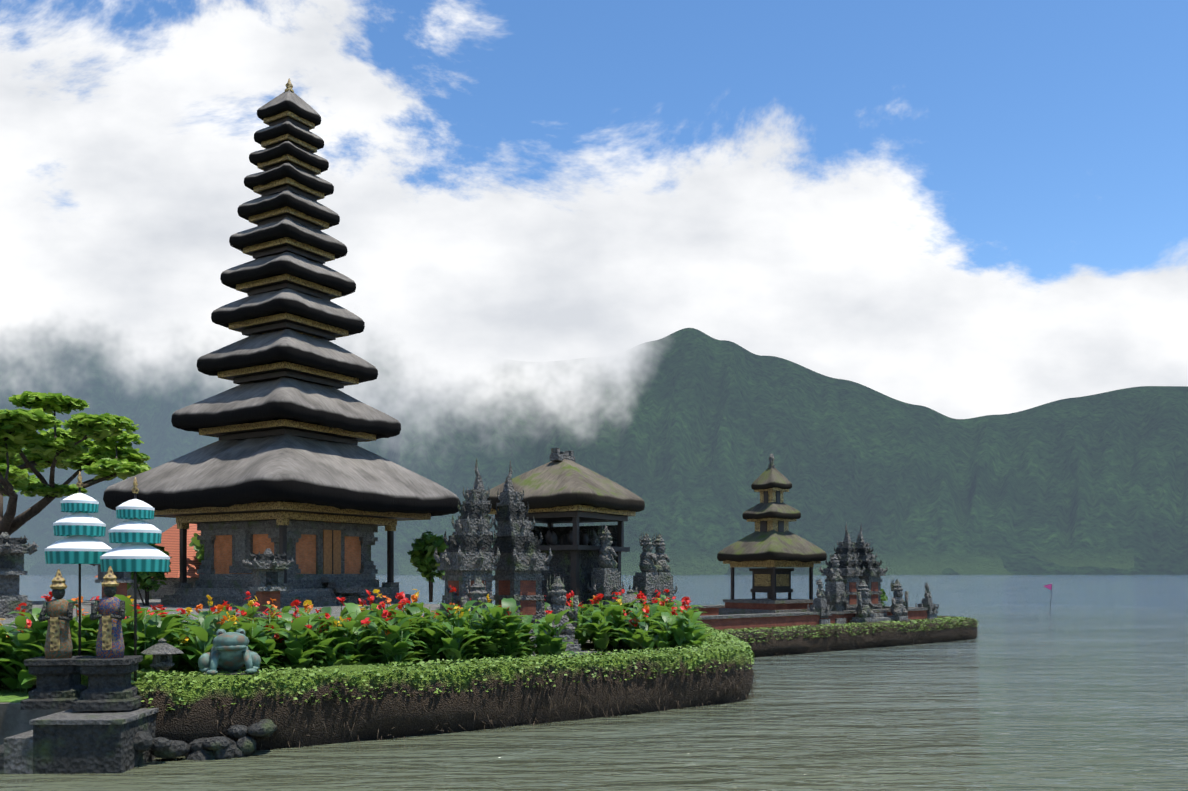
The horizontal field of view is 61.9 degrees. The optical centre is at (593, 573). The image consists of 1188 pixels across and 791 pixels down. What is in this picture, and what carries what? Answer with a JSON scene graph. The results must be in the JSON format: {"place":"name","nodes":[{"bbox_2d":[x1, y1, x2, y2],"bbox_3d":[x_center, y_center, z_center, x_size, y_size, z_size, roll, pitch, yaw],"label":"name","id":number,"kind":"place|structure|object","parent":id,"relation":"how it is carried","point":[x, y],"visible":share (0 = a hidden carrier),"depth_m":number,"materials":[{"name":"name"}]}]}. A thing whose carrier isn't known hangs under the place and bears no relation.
{"place":"outdoors","nodes":[
{"label":"outdoors","id":0,"kind":"place"},
{"bbox_2d":[198,628,260,674],"bbox_3d":[-4.657,1.005,12.678,0.769,0.620,0.782,0,0,-23],"label":"frog statue","id":1,"kind":"object","parent":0,"point":[230,652],"visible":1,"depth_m":12.52,"materials":[{"name":"teal stone"}]},
{"bbox_2d":[103,78,460,607],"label":"meru tower","id":2,"kind":"structure","parent":0,"point":[287,465],"depth_m":26.44,"materials":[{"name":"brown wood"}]},
{"bbox_2d":[0,639,658,744],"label":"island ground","id":3,"kind":"structure","parent":0,"point":[14,718],"depth_m":12.47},
{"bbox_2d":[0,686,32,702],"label":"lawn","id":4,"kind":"structure","parent":3,"relation":"on","point":[7,695],"depth_m":13.19,"materials":[{"name":"green plant"}]},
{"bbox_2d":[0,448,48,496],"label":"tree","id":5,"kind":"object","parent":3,"relation":"on","point":[15,461],"visible":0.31,"depth_m":41.00,"materials":[{"name":"green plant"}]},
{"bbox_2d":[0,670,87,687],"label":"hedge","id":6,"kind":"object","parent":3,"relation":"on","point":[84,680],"depth_m":13.40,"materials":[{"name":"green plant"}]},
{"bbox_2d":[0,391,150,535],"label":"tree","id":7,"kind":"object","parent":3,"relation":"on","point":[104,455],"visible":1,"depth_m":28.57,"materials":[{"name":"green plant"}]},
{"bbox_2d":[45,471,111,683],"bbox_3d":[-6.461,0.175,12.439,0.784,2.920,0.784,0,0,-2],"label":"tiered umbrella","id":8,"kind":"object","parent":3,"relation":"on","point":[79,527],"visible":0.96,"depth_m":12.24,"materials":[{"name":"fabric"}]},
{"bbox_2d":[100,477,169,680],"bbox_3d":[-5.612,0.225,12.113,0.784,2.820,0.784,0,0,-2],"label":"tiered umbrella","id":9,"kind":"object","parent":3,"relation":"on","point":[135,552],"visible":0.98,"depth_m":11.91,"materials":[{"name":"fabric"}]},
{"bbox_2d":[95,524,200,599],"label":"red roof building","id":10,"kind":"structure","parent":3,"relation":"on","point":[170,540],"depth_m":35.55,"materials":[{"name":"brick"}]},
{"bbox_2d":[141,638,183,672],"bbox_3d":[-5.642,1.235,12.942,0.480,0.800,0.480,0,0,-35],"label":"stone lantern","id":11,"kind":"object","parent":3,"relation":"on","point":[162,651],"visible":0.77,"depth_m":12.84,"materials":[{"name":"grey stone"}]},
{"bbox_2d":[189,533,203,561],"bbox_3d":[-12.967,-0.636,35.563,2.812,2.959,2.680,0,0,-2],"label":"bush","id":12,"kind":"object","parent":3,"relation":"on","point":[198,548],"visible":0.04,"depth_m":34.81,"materials":[{"name":"green plant"}]},
{"bbox_2d":[0,599,545,631],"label":"terrace wall","id":13,"kind":"structure","parent":3,"relation":"on","point":[86,607],"depth_m":23.75,"materials":[{"name":"red stone"}]},
{"bbox_2d":[0,532,38,617],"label":"shrine","id":14,"kind":"object","parent":13,"relation":"on","point":[13,551],"visible":1,"depth_m":18.75,"materials":[{"name":"stone"}]},
{"bbox_2d":[90,564,137,610],"bbox_3d":[-9.398,0.172,19.409,0.991,1.326,0.996,0,0,-35],"label":"shrine","id":15,"kind":"object","parent":13,"relation":"on","point":[123,579],"visible":0.12,"depth_m":19.28,"materials":[{"name":"stone"}]},
{"bbox_2d":[127,544,172,605],"bbox_3d":[-11.889,-0.013,26.064,1.394,1.712,1.555,0,0,-2],"label":"tree","id":16,"kind":"object","parent":13,"relation":"on","point":[147,583],"visible":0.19,"depth_m":25.93,"materials":[{"name":"green plant"}]},
{"bbox_2d":[242,548,294,619],"bbox_3d":[-5.726,0.295,17.409,0.828,1.479,0.832,0,0,-35],"label":"stone shrine","id":17,"kind":"object","parent":13,"relation":"on","point":[267,566],"visible":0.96,"depth_m":17.23,"materials":[{"name":"stone"}]},
{"bbox_2d":[0,585,579,693],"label":"canna plants","id":18,"kind":"object","parent":3,"relation":"on","point":[378,634],"visible":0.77,"depth_m":15.12,"materials":[{"name":"green plant"}]},
{"bbox_2d":[87,626,758,754],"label":"hedge","id":19,"kind":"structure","parent":3,"relation":"on","point":[314,706],"depth_m":13.52,"materials":[{"name":"green plant"}]},
{"bbox_2d":[407,530,448,601],"bbox_3d":[-4.816,-0.215,29.116,1.412,2.109,1.837,0,0,-2],"label":"tree","id":20,"kind":"object","parent":3,"relation":"on","point":[421,553],"visible":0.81,"depth_m":28.72,"materials":[{"name":"green plant"}]},
{"bbox_2d":[434,458,596,660],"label":"stone gate","id":21,"kind":"structure","parent":3,"relation":"on","point":[470,559],"depth_m":19.68,"materials":[{"name":"stone"}]},
{"bbox_2d":[487,448,644,606],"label":"pavilion","id":22,"kind":"structure","parent":3,"relation":"on","point":[562,487],"depth_m":24.94,"materials":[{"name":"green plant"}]},
{"bbox_2d":[543,589,716,651],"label":"canna plants","id":23,"kind":"object","parent":3,"relation":"on","point":[663,622],"visible":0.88,"depth_m":20.31,"materials":[{"name":"green plant"}]},
{"bbox_2d":[612,589,649,644],"bbox_3d":[0.856,0.994,23.103,0.769,1.282,0.769,0,0,-35],"label":"stone lantern","id":24,"kind":"object","parent":3,"relation":"on","point":[630,595],"visible":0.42,"depth_m":22.92,"materials":[{"name":"grey stone"}]},
{"bbox_2d":[0,296,1187,574],"bbox_3d":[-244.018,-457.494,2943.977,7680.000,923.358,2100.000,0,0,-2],"label":"mountain","id":25,"kind":"structure","parent":0,"point":[684,432],"depth_m":2594.81,"materials":[{"name":"green plant"}]},
{"bbox_2d":[0,575,1187,790],"bbox_3d":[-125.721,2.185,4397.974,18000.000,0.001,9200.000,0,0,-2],"label":"lake water","id":26,"kind":"structure","parent":0,"point":[1082,685],"depth_m":13.97,"materials":[{"name":"grey liquid"}]},
{"bbox_2d":[0,708,276,773],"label":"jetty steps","id":27,"kind":"structure","parent":26,"relation":"in","point":[69,741],"depth_m":10.82,"materials":[{"name":"stone"}]},
{"bbox_2d":[21,569,89,709],"bbox_3d":[-6.510,0.775,12.037,0.680,1.660,0.680,0,0,-10],"label":"statue","id":28,"kind":"object","parent":27,"relation":"on","point":[55,670],"visible":1,"depth_m":11.88,"materials":[{"name":"stone"}]},
{"bbox_2d":[72,566,142,710],"bbox_3d":[-5.699,0.740,11.661,0.680,1.660,0.680,0,0,-10],"label":"statue","id":29,"kind":"object","parent":27,"relation":"on","point":[109,668],"visible":1,"depth_m":11.51,"materials":[{"name":"stone"}]},
{"bbox_2d":[1044,584,1051,609],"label":"flag","id":30,"kind":"object","parent":26,"relation":"in","point":[1049,586],"visible":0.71,"depth_m":58.58,"materials":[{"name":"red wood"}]},
{"bbox_2d":[0,0,1187,418],"label":"sky","id":31,"kind":"structure","parent":0,"point":[956,209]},
{"bbox_2d":[717,454,826,614],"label":"meru tower","id":32,"kind":"structure","parent":0,"point":[770,544],"depth_m":32.78,"materials":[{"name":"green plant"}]},
{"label":"island ground","id":33,"kind":"structure","parent":0,"visible":0},
{"bbox_2d":[587,529,600,545],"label":"statue","id":34,"kind":"object","parent":33,"relation":"on","point":[594,540],"visible":0.17,"depth_m":25.99,"materials":[{"name":"stone"}]},
{"bbox_2d":[587,525,623,606],"bbox_3d":[0.290,0.259,24.784,0.797,3.012,0.793,0,0,-39],"label":"stone statue","id":35,"kind":"object","parent":33,"relation":"on","point":[605,578],"visible":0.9,"depth_m":24.62,"materials":[{"name":"stone"}]},
{"bbox_2d":[629,532,664,605],"bbox_3d":[1.346,0.341,25.387,0.797,2.847,0.793,0,0,-39],"label":"stone statue","id":36,"kind":"object","parent":33,"relation":"on","point":[646,580],"visible":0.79,"depth_m":25.23,"materials":[{"name":"stone"}]},
{"bbox_2d":[652,533,677,601],"bbox_3d":[1.708,0.341,25.741,0.793,2.847,0.797,0,0,-39],"label":"stone statue","id":37,"kind":"object","parent":33,"relation":"on","point":[664,569],"visible":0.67,"depth_m":25.62,"materials":[{"name":"stone"}]},
{"bbox_2d":[693,605,927,630],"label":"island wall","id":38,"kind":"structure","parent":33,"relation":"on","point":[712,617],"depth_m":28.73,"materials":[{"name":"red brick"}]},
{"bbox_2d":[807,579,831,624],"bbox_3d":[6.824,0.944,29.909,0.635,1.643,0.638,0,0,-39],"label":"stone statue","id":39,"kind":"object","parent":33,"relation":"on","point":[819,604],"visible":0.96,"depth_m":29.79,"materials":[{"name":"stone"}]},
{"bbox_2d":[824,553,848,624],"bbox_3d":[7.413,0.560,30.453,0.714,2.409,0.717,0,0,-39],"label":"stone statue","id":40,"kind":"object","parent":33,"relation":"on","point":[836,596],"visible":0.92,"depth_m":30.30,"materials":[{"name":"stone"}]},
{"bbox_2d":[718,616,980,657],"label":"hedge","id":41,"kind":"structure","parent":33,"relation":"on","point":[786,640],"depth_m":28.55,"materials":[{"name":"green plant"}]},
{"bbox_2d":[819,522,909,623],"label":"stone gate","id":42,"kind":"structure","parent":33,"relation":"on","point":[862,571],"depth_m":31.30,"materials":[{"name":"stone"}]},
{"bbox_2d":[881,589,887,608],"bbox_3d":[9.680,0.925,34.976,1.298,1.691,1.282,0,0,-2],"label":"island bush","id":43,"kind":"object","parent":33,"relation":"on","point":[884,597],"visible":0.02,"depth_m":34.66,"materials":[{"name":"green plant"}]},
{"bbox_2d":[915,583,938,618],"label":"stone statue","id":44,"kind":"object","parent":33,"relation":"on","point":[927,601],"visible":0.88,"depth_m":33.42,"materials":[{"name":"stone"}]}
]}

